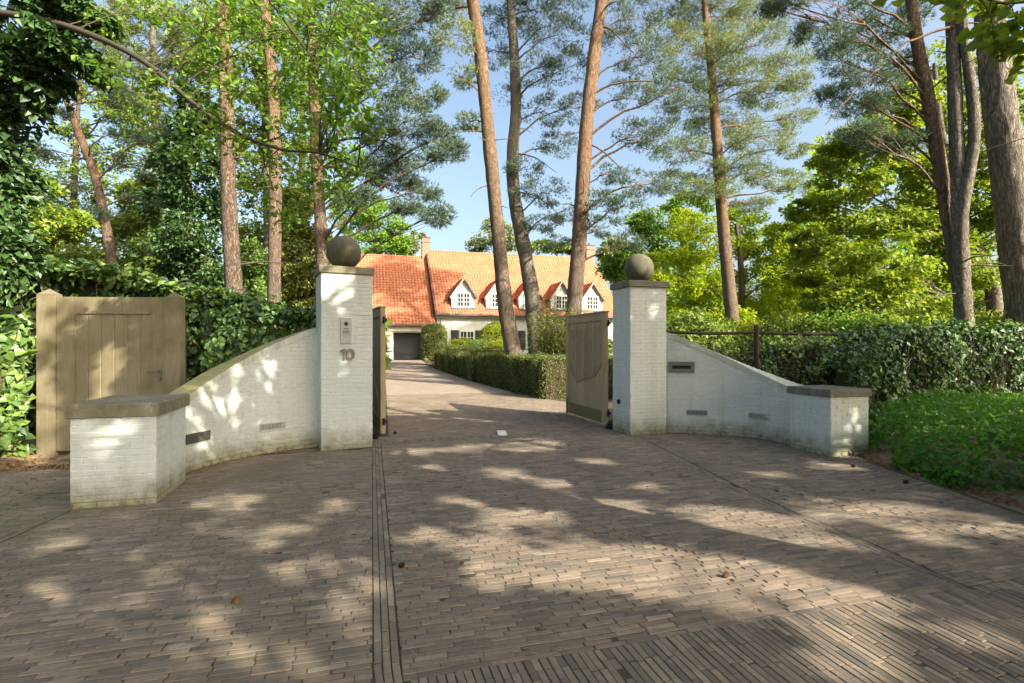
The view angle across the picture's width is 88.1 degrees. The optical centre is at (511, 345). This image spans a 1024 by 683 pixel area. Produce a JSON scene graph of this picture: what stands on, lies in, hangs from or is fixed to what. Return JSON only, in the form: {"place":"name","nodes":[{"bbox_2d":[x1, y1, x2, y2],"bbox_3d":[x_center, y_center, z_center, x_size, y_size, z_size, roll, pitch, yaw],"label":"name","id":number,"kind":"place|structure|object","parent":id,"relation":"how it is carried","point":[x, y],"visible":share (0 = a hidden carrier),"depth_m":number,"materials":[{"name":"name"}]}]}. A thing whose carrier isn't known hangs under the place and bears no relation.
{"place":"outdoors","nodes":[
{"label":"outdoors","id":0,"kind":"place"},
{"bbox_2d":[0,435,69,470],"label":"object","id":1,"kind":"structure","parent":0,"point":[33,453],"depth_m":7.41,"materials":[{"name":"soil"}]},
{"bbox_2d":[0,360,1023,682],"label":"driveway","id":2,"kind":"structure","parent":0,"point":[694,518],"depth_m":3.85,"materials":[{"name":"brick"}]},
{"bbox_2d":[64,394,189,510],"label":"pier","id":3,"kind":"structure","parent":2,"relation":"on","point":[125,450],"depth_m":5.27,"materials":[{"name":"white brick"}]},
{"bbox_2d":[232,596,240,603],"bbox_3d":[-1.707,1.579,3.282,0.047,0.047,0.053,11,-15,-28],"label":"pine cone","id":4,"kind":"object","parent":2,"relation":"on","point":[236,600],"visible":1,"depth_m":3.27,"materials":[{"name":"brown plant"}]},
{"bbox_2d":[169,327,317,472],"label":"curved wall","id":5,"kind":"structure","parent":2,"relation":"on","point":[236,402],"depth_m":7.71,"materials":[{"name":"white brick"}]},
{"bbox_2d":[186,430,210,444],"bbox_3d":[-4.048,1.185,6.828,0.028,0.124,0.392,0,0,11],"label":"air vent","id":6,"kind":"object","parent":5,"relation":"attached to","point":[192,438],"visible":0.91,"depth_m":6.82,"materials":[{"name":"grey metal"}]},
{"bbox_2d":[260,422,284,430],"bbox_3d":[-3.562,1.201,7.877,0.028,0.095,0.379,0,0,39],"label":"air vent","id":7,"kind":"object","parent":5,"relation":"attached to","point":[271,426],"visible":1,"depth_m":7.85,"materials":[{"name":"plastic"}]},
{"bbox_2d":[314,265,374,451],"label":"gate pillar","id":8,"kind":"structure","parent":2,"relation":"on","point":[345,401],"depth_m":8.15,"materials":[{"name":"white brick"}]},
{"bbox_2d":[326,236,360,266],"bbox_3d":[-2.687,-1.481,8.456,0.536,0.530,0.536,0,0,0],"label":"stone ball","id":9,"kind":"object","parent":8,"relation":"on","point":[343,250],"visible":0.81,"depth_m":8.26,"materials":[{"name":"grey stone"}]},
{"bbox_2d":[340,317,351,343],"bbox_3d":[-2.550,-0.225,8.136,0.186,0.416,0.046,0,0,-27],"label":"intercom","id":10,"kind":"object","parent":8,"relation":"attached to","point":[345,330],"visible":1,"depth_m":8.12,"materials":[{"name":"metal"}]},
{"bbox_2d":[340,349,354,359],"bbox_3d":[-2.531,0.138,8.140,0.216,0.174,0.024,0,0,-27],"label":"house number","id":11,"kind":"object","parent":8,"relation":"attached to","point":[345,354],"visible":1,"depth_m":8.13,"materials":[{"name":"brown metal"}]},
{"bbox_2d":[372,430,378,438],"bbox_3d":[-2.400,1.535,9.195,0.200,0.170,0.370,0,0,0],"label":"gate pivot","id":12,"kind":"object","parent":2,"relation":"on","point":[375,436],"visible":0.54,"depth_m":9.05,"materials":[{"name":"black metal"}]},
{"bbox_2d":[372,306,386,433],"bbox_3d":[-2.654,0.445,10.186,0.125,2.280,2.089,0,0,-24],"label":"gate leaf","id":13,"kind":"object","parent":2,"relation":"on","point":[379,421],"visible":0.6,"depth_m":9.41,"materials":[{"name":"brown wood"}]},
{"bbox_2d":[398,562,404,567],"bbox_3d":[-0.794,1.581,3.803,0.049,0.043,0.043,-10,14,-17],"label":"pine cone","id":14,"kind":"object","parent":2,"relation":"on","point":[401,564],"visible":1,"depth_m":3.79,"materials":[{"name":"brown plant"}]},
{"bbox_2d":[497,430,506,435],"bbox_3d":[-0.185,1.579,9.554,0.160,0.030,0.400,0,0,-6],"label":"floor plate","id":15,"kind":"object","parent":2,"relation":"on","point":[501,432],"visible":1,"depth_m":9.50,"materials":[{"name":"white metal"}]},
{"bbox_2d":[0,432,1023,679],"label":"leaf litter","id":16,"kind":"object","parent":2,"relation":"on","point":[66,466],"visible":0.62,"depth_m":6.86,"materials":[{"name":"brown plant"}]},
{"bbox_2d":[565,311,610,423],"bbox_3d":[1.587,0.450,11.327,0.115,2.260,2.089,0,0,-17],"label":"gate leaf","id":17,"kind":"object","parent":2,"relation":"on","point":[586,365],"visible":1,"depth_m":11.20,"materials":[{"name":"grey wood"}]},
{"bbox_2d":[605,420,612,428],"bbox_3d":[1.900,1.535,10.315,0.200,0.170,0.370,0,0,0],"label":"gate pivot","id":18,"kind":"object","parent":2,"relation":"on","point":[609,425],"visible":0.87,"depth_m":10.15,"materials":[{"name":"black metal"}]},
{"bbox_2d":[610,280,668,434],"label":"gate pillar","id":19,"kind":"structure","parent":2,"relation":"on","point":[639,349],"depth_m":9.50,"materials":[{"name":"white brick"}]},
{"bbox_2d":[624,254,653,280],"bbox_3d":[2.348,-1.421,9.787,0.536,0.530,0.536,0,0,0],"label":"stone ball","id":20,"kind":"object","parent":19,"relation":"on","point":[638,266],"visible":0.82,"depth_m":9.59,"materials":[{"name":"grey stone"}]},
{"bbox_2d":[722,571,728,577],"bbox_3d":[1.473,1.581,3.646,0.043,0.043,0.049,-1,9,43],"label":"pine cone","id":21,"kind":"object","parent":2,"relation":"on","point":[725,574],"visible":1,"depth_m":3.63,"materials":[{"name":"brown plant"}]},
{"bbox_2d":[666,332,799,444],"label":"curved wall","id":22,"kind":"structure","parent":2,"relation":"on","point":[728,394],"depth_m":9.39,"materials":[{"name":"white brick"}]},
{"bbox_2d":[669,362,694,372],"bbox_3d":[3.074,0.395,9.601,0.448,0.198,0.044,0,0,18],"label":"letter slot","id":23,"kind":"object","parent":22,"relation":"attached to","point":[681,367],"visible":1,"depth_m":9.58,"materials":[{"name":"grey metal"}]},
{"bbox_2d":[687,410,706,415],"bbox_3d":[3.327,1.210,9.518,0.348,0.092,0.028,0,0,17],"label":"air vent","id":24,"kind":"object","parent":22,"relation":"attached to","point":[697,412],"visible":1,"depth_m":9.51,"materials":[{"name":"grey metal"}]},
{"bbox_2d":[748,413,770,420],"bbox_3d":[4.223,1.214,9.017,0.028,0.104,0.385,0,0,-41],"label":"air vent","id":25,"kind":"object","parent":22,"relation":"attached to","point":[758,416],"visible":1,"depth_m":9.02,"materials":[{"name":"grey plastic"}]},
{"bbox_2d":[787,385,871,456],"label":"pier","id":26,"kind":"structure","parent":2,"relation":"on","point":[829,420],"depth_m":7.71,"materials":[{"name":"white brick"}]},
{"bbox_2d":[0,0,1023,299],"label":"sky","id":27,"kind":"structure","parent":0,"point":[460,180],"materials":[{"name":"blue"}]},
{"bbox_2d":[416,360,612,406],"bbox_3d":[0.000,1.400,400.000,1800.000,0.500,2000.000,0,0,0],"label":"ground","id":28,"kind":"structure","parent":0,"point":[429,363],"depth_m":20.13,"materials":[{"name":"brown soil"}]},
{"bbox_2d":[0,307,39,456],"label":"ivy hedge","id":29,"kind":"object","parent":28,"relation":"on","point":[13,376],"visible":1,"depth_m":7.40,"materials":[{"name":"green plant"}]},
{"bbox_2d":[1,165,100,249],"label":"hazel tree","id":30,"kind":"object","parent":28,"relation":"on","point":[74,230],"visible":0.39,"depth_m":13.62,"materials":[{"name":"green plant"}]},
{"bbox_2d":[0,0,126,291],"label":"ivy clad tree","id":31,"kind":"object","parent":28,"relation":"on","point":[35,56],"visible":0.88,"depth_m":7.08,"materials":[{"name":"green plant"}]},
{"bbox_2d":[0,0,398,236],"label":"oak branch","id":32,"kind":"object","parent":31,"relation":"attached to","point":[327,115],"visible":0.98,"depth_m":6.26,"materials":[{"name":"green plant"}]},
{"bbox_2d":[190,0,398,125],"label":"oak branch","id":33,"kind":"object","parent":32,"relation":"attached to","point":[300,19],"visible":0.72,"depth_m":6.34,"materials":[{"name":"green plant"}]},
{"bbox_2d":[18,80,162,251],"bbox_3d":[-22.059,-6.124,27.312,9.182,15.184,4.887,0,0,0],"label":"birch tree","id":34,"kind":"object","parent":28,"relation":"on","point":[73,172],"visible":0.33,"depth_m":26.96,"materials":[{"name":"green plant"}]},
{"bbox_2d":[23,29,174,267],"bbox_3d":[-16.303,-5.962,21.016,8.149,14.967,4.621,0,0,0],"label":"pine tree","id":35,"kind":"object","parent":28,"relation":"on","point":[102,213],"visible":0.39,"depth_m":20.91,"materials":[{"name":"green plant"}]},
{"bbox_2d":[41,171,172,285],"bbox_3d":[-18.359,-3.181,24.216,8.140,9.218,4.781,0,0,0],"label":"hornbeam tree","id":36,"kind":"object","parent":28,"relation":"on","point":[132,222],"visible":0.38,"depth_m":23.52,"materials":[{"name":"green plant"}]},
{"bbox_2d":[0,248,287,434],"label":"laurel hedge","id":37,"kind":"object","parent":28,"relation":"on","point":[72,278],"visible":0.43,"depth_m":9.19,"materials":[{"name":"green plant"}]},
{"bbox_2d":[84,0,217,255],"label":"pine tree","id":38,"kind":"object","parent":28,"relation":"on","point":[152,36],"visible":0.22,"depth_m":29.16,"materials":[{"name":"green plant"}]},
{"bbox_2d":[127,79,238,288],"bbox_3d":[-11.028,-3.774,17.914,3.721,10.755,3.231,0,0,0],"label":"tree","id":39,"kind":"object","parent":28,"relation":"on","point":[183,252],"depth_m":17.50,"materials":[{"name":"green plant"}]},
{"bbox_2d":[39,173,393,374],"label":"woodland","id":40,"kind":"object","parent":28,"relation":"on","point":[388,358],"depth_m":34.91,"materials":[{"name":"green plant"}]},
{"bbox_2d":[198,0,282,292],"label":"pine tree","id":41,"kind":"object","parent":28,"relation":"on","point":[232,269],"visible":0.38,"depth_m":12.86,"materials":[{"name":"brown plant"}]},
{"bbox_2d":[176,0,323,254],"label":"birch tree","id":42,"kind":"object","parent":28,"relation":"on","point":[249,232],"visible":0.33,"depth_m":24.61,"materials":[{"name":"green plant"}]},
{"bbox_2d":[222,237,284,303],"bbox_3d":[-8.863,-1.008,17.882,1.972,5.241,2.851,0,0,-31],"label":"holly bush","id":43,"kind":"object","parent":28,"relation":"on","point":[254,276],"visible":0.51,"depth_m":17.47,"materials":[{"name":"green plant"}]},
{"bbox_2d":[197,298,315,369],"bbox_3d":[-3.995,0.484,9.143,2.478,2.620,0.836,0,0,-23],"label":"hedge","id":44,"kind":"object","parent":28,"relation":"on","point":[221,326],"visible":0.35,"depth_m":8.78,"materials":[{"name":"green plant"}]},
{"bbox_2d":[243,0,298,327],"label":"pine tree","id":45,"kind":"object","parent":28,"relation":"on","point":[274,270],"visible":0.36,"depth_m":15.86,"materials":[{"name":"orange plant"}]},
{"bbox_2d":[266,183,332,308],"bbox_3d":[-7.854,-2.080,19.007,3.277,7.358,3.300,0,0,0],"label":"conifer","id":46,"kind":"object","parent":28,"relation":"on","point":[298,269],"visible":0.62,"depth_m":18.51,"materials":[{"name":"green plant"}]},
{"bbox_2d":[279,0,374,220],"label":"birch tree","id":47,"kind":"object","parent":28,"relation":"on","point":[329,130],"visible":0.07,"depth_m":29.52,"materials":[{"name":"green plant"}]},
{"bbox_2d":[327,189,411,255],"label":"maple tree","id":48,"kind":"object","parent":28,"relation":"on","point":[399,244],"visible":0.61,"depth_m":59.63,"materials":[{"name":"green plant"}]},
{"bbox_2d":[291,0,472,303],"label":"pine tree","id":49,"kind":"object","parent":28,"relation":"on","point":[392,166],"visible":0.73,"depth_m":16.56,"materials":[{"name":"green plant"}]},
{"bbox_2d":[405,229,426,255],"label":"tree","id":50,"kind":"object","parent":28,"relation":"on","point":[415,236],"visible":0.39,"depth_m":73.41,"materials":[{"name":"green plant"}]},
{"bbox_2d":[419,322,447,360],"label":"hedge column","id":51,"kind":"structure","parent":28,"relation":"on","point":[433,336],"depth_m":31.74,"materials":[{"name":"green plant"}]},
{"bbox_2d":[430,349,446,371],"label":"clipped hedge","id":52,"kind":"object","parent":28,"relation":"on","point":[438,358],"visible":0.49,"depth_m":28.71,"materials":[{"name":"green plant"}]},
{"bbox_2d":[442,344,474,373],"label":"clipped hedge","id":53,"kind":"object","parent":28,"relation":"on","point":[456,349],"visible":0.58,"depth_m":25.98,"materials":[{"name":"green plant"}]},
{"bbox_2d":[449,351,468,378],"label":"clipped hedge","id":54,"kind":"object","parent":28,"relation":"on","point":[459,362],"visible":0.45,"depth_m":24.28,"materials":[{"name":"green plant"}]},
{"bbox_2d":[446,336,474,347],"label":"shrub","id":55,"kind":"object","parent":28,"relation":"on","point":[462,341],"visible":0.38,"depth_m":30.70,"materials":[{"name":"green plant"}]},
{"bbox_2d":[426,0,521,355],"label":"pine tree","id":56,"kind":"object","parent":28,"relation":"on","point":[479,68],"visible":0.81,"depth_m":18.80,"materials":[{"name":"orange plant"}]},
{"bbox_2d":[466,337,494,349],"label":"shrub","id":57,"kind":"object","parent":28,"relation":"on","point":[483,343],"visible":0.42,"depth_m":30.13,"materials":[{"name":"green plant"}]},
{"bbox_2d":[356,235,612,359],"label":"house","id":58,"kind":"structure","parent":28,"relation":"on","point":[454,293],"depth_m":43.97,"materials":[{"name":"orange tile"}]},
{"bbox_2d":[393,333,420,359],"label":"garage door","id":59,"kind":"structure","parent":58,"relation":"in","point":[405,345],"depth_m":41.10,"materials":[{"name":"grey metal"}]},
{"bbox_2d":[459,330,473,342],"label":"window","id":60,"kind":"structure","parent":58,"relation":"in","point":[468,334],"depth_m":41.99,"materials":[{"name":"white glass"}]},
{"bbox_2d":[465,345,504,381],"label":"clipped hedge","id":61,"kind":"object","parent":28,"relation":"on","point":[472,365],"visible":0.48,"depth_m":21.88,"materials":[{"name":"green plant"}]},
{"bbox_2d":[464,217,516,252],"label":"tree","id":62,"kind":"object","parent":28,"relation":"on","point":[481,242],"visible":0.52,"depth_m":79.76,"materials":[{"name":"green plant"}]},
{"bbox_2d":[478,321,502,342],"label":"round shrub","id":63,"kind":"object","parent":28,"relation":"on","point":[492,330],"visible":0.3,"depth_m":34.31,"materials":[{"name":"green plant"}]},
{"bbox_2d":[489,337,522,352],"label":"shrub","id":64,"kind":"object","parent":28,"relation":"on","point":[497,342],"visible":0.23,"depth_m":29.60,"materials":[{"name":"green plant"}]},
{"bbox_2d":[475,349,558,395],"bbox_3d":[0.032,0.892,19.169,1.185,1.477,5.828,0,0,-21],"label":"clipped hedge","id":65,"kind":"object","parent":28,"relation":"on","point":[500,370],"visible":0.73,"depth_m":18.52,"materials":[{"name":"green plant"}]},
{"bbox_2d":[462,0,603,355],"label":"pine tree","id":66,"kind":"object","parent":28,"relation":"on","point":[521,225],"visible":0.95,"depth_m":25.74,"materials":[{"name":"green plant"}]},
{"bbox_2d":[520,294,581,358],"bbox_3d":[1.718,-0.154,20.384,3.197,3.588,3.279,0,0,-41],"label":"leafy bush","id":67,"kind":"object","parent":28,"relation":"on","point":[552,346],"visible":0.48,"depth_m":20.05,"materials":[{"name":"green plant"}]},
{"bbox_2d":[531,238,570,255],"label":"tree","id":68,"kind":"object","parent":28,"relation":"on","point":[560,250],"visible":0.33,"depth_m":69.03,"materials":[{"name":"green plant"}]},
{"bbox_2d":[530,353,612,399],"bbox_3d":[3.398,0.930,16.624,5.674,1.516,1.172,0,0,-16],"label":"clipped hedge","id":69,"kind":"object","parent":28,"relation":"on","point":[551,377],"visible":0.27,"depth_m":15.71,"materials":[{"name":"green plant"}]},
{"bbox_2d":[608,333,612,355],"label":"leafy bush","id":70,"kind":"object","parent":28,"relation":"on","point":[610,348],"visible":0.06,"depth_m":21.86,"materials":[{"name":"green plant"}]},
{"bbox_2d":[595,235,637,295],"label":"tree","id":71,"kind":"object","parent":28,"relation":"on","point":[606,244],"visible":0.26,"depth_m":61.60,"materials":[{"name":"green plant"}]},
{"bbox_2d":[552,0,711,325],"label":"pine tree","id":72,"kind":"object","parent":28,"relation":"on","point":[582,205],"visible":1,"depth_m":22.79,"materials":[{"name":"green plant"}]},
{"bbox_2d":[594,189,715,293],"bbox_3d":[9.884,-4.091,36.762,6.378,12.394,7.365,0,0,-20],"label":"hornbeam tree","id":73,"kind":"object","parent":28,"relation":"on","point":[650,226],"visible":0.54,"depth_m":36.88,"materials":[{"name":"green plant"}]},
{"bbox_2d":[666,305,746,353],"bbox_3d":[5.101,-0.009,14.926,2.860,2.228,2.355,0,0,24],"label":"woodland shrub","id":74,"kind":"object","parent":28,"relation":"on","point":[695,321],"visible":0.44,"depth_m":14.60,"materials":[{"name":"green plant"}]},
{"bbox_2d":[631,0,822,325],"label":"pine tree","id":75,"kind":"object","parent":28,"relation":"on","point":[718,189],"visible":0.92,"depth_m":27.77,"materials":[{"name":"green plant"}]},
{"bbox_2d":[644,205,839,323],"bbox_3d":[14.757,-3.534,33.013,14.393,11.127,7.462,0,0,0],"label":"maple tree","id":76,"kind":"object","parent":28,"relation":"on","point":[774,234],"visible":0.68,"depth_m":32.52,"materials":[{"name":"green plant"}]},
{"bbox_2d":[720,313,782,352],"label":"woodland shrub","id":77,"kind":"object","parent":28,"relation":"on","point":[746,326],"visible":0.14,"depth_m":16.58,"materials":[{"name":"green plant"}]},
{"bbox_2d":[696,330,857,385],"bbox_3d":[5.600,0.698,11.435,5.657,2.159,0.917,0,0,-15],"label":"hedge mass","id":78,"kind":"object","parent":28,"relation":"on","point":[781,363],"visible":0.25,"depth_m":11.45,"materials":[{"name":"green plant"}]},
{"bbox_2d":[734,308,843,350],"bbox_3d":[8.747,-0.024,16.024,3.981,2.252,2.900,0,0,-24],"label":"woodland shrub","id":79,"kind":"object","parent":28,"relation":"on","point":[785,326],"visible":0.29,"depth_m":15.63,"materials":[{"name":"green plant"}]},
{"bbox_2d":[660,139,1001,327],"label":"woodland","id":80,"kind":"object","parent":28,"relation":"on","point":[903,250],"visible":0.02,"depth_m":45.93,"materials":[{"name":"green plant"}]},
{"bbox_2d":[666,325,1020,368],"bbox_3d":[7.654,0.640,11.463,9.870,2.120,0.100,0,0,-16],"label":"metal fence","id":81,"kind":"object","parent":28,"relation":"on","point":[756,332],"visible":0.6,"depth_m":10.66,"materials":[{"name":"black metal"}]},
{"bbox_2d":[796,307,895,347],"bbox_3d":[9.912,-0.002,15.503,3.800,2.314,2.692,0,0,0],"label":"woodland shrub","id":82,"kind":"object","parent":28,"relation":"on","point":[848,322],"visible":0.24,"depth_m":15.16,"materials":[{"name":"green plant"}]},
{"bbox_2d":[795,150,951,321],"bbox_3d":[21.359,-4.926,29.662,11.099,13.399,6.571,0,0,0],"label":"birch tree","id":83,"kind":"object","parent":28,"relation":"on","point":[844,188],"visible":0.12,"depth_m":29.94,"materials":[{"name":"green plant"}]},
{"bbox_2d":[752,0,1012,324],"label":"pine tree","id":84,"kind":"object","parent":28,"relation":"on","point":[872,101],"visible":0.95,"depth_m":13.36,"materials":[{"name":"green plant"}]},
{"bbox_2d":[778,39,1023,320],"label":"maple tree","id":85,"kind":"object","parent":28,"relation":"on","point":[885,220],"visible":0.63,"depth_m":17.52,"materials":[{"name":"green plant"}]},
{"bbox_2d":[853,302,953,332],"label":"woodland shrub","id":86,"kind":"object","parent":28,"relation":"on","point":[931,318],"visible":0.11,"depth_m":14.79,"materials":[{"name":"green plant"}]},
{"bbox_2d":[805,316,1023,438],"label":"ivy mass","id":87,"kind":"object","parent":28,"relation":"on","point":[891,361],"visible":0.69,"depth_m":11.16,"materials":[{"name":"green plant"}]},
{"bbox_2d":[864,410,1023,512],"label":"planting bed","id":88,"kind":"object","parent":28,"relation":"on","point":[1018,495],"visible":0.09,"depth_m":6.57,"materials":[{"name":"soil"}]},
{"bbox_2d":[791,334,814,382],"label":"leafy shoot","id":89,"kind":"object","parent":88,"relation":"on","point":[799,337],"visible":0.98,"depth_m":10.61,"materials":[{"name":"green plant"}]},
{"bbox_2d":[813,353,833,384],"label":"leafy shoot","id":90,"kind":"object","parent":88,"relation":"on","point":[817,372],"visible":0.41,"depth_m":10.31,"materials":[{"name":"green plant"}]},
{"bbox_2d":[868,383,1023,491],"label":"ground cover","id":91,"kind":"object","parent":88,"relation":"on","point":[1001,418],"visible":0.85,"depth_m":6.99,"materials":[{"name":"green plant"}]},
{"bbox_2d":[925,5,1023,331],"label":"pine tree","id":92,"kind":"object","parent":28,"relation":"on","point":[963,162],"visible":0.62,"depth_m":12.95,"materials":[{"name":"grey plant"}]},
{"bbox_2d":[941,307,1021,328],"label":"woodland shrub","id":93,"kind":"object","parent":28,"relation":"on","point":[994,317],"visible":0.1,"depth_m":14.37,"materials":[{"name":"green plant"}]},
{"bbox_2d":[973,0,1023,322],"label":"broad tree","id":94,"kind":"object","parent":28,"relation":"on","point":[1000,112],"visible":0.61,"depth_m":13.70,"materials":[{"name":"brown plant"}]},
{"bbox_3d":[-4.937,0.660,7.990,0.044,2.080,0.044,0,0,23],"label":"fence post","id":95,"kind":"object","parent":28,"relation":"on","visible":0},
{"bbox_2d":[36,289,184,455],"bbox_3d":[-5.895,0.435,7.784,2.015,2.530,0.200,0,0,-3],"label":"timber door","id":96,"kind":"structure","parent":95,"relation":"attached to","point":[90,348],"depth_m":7.77,"materials":[{"name":"brown wood"}]},
{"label":"roadside tree","id":97,"kind":"object","parent":28,"relation":"on","visible":0},
{"bbox_2d":[852,0,1023,84],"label":"maple branch","id":98,"kind":"object","parent":97,"relation":"attached to","point":[1001,41],"visible":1,"depth_m":6.06,"materials":[{"name":"green plant"}]}
]}

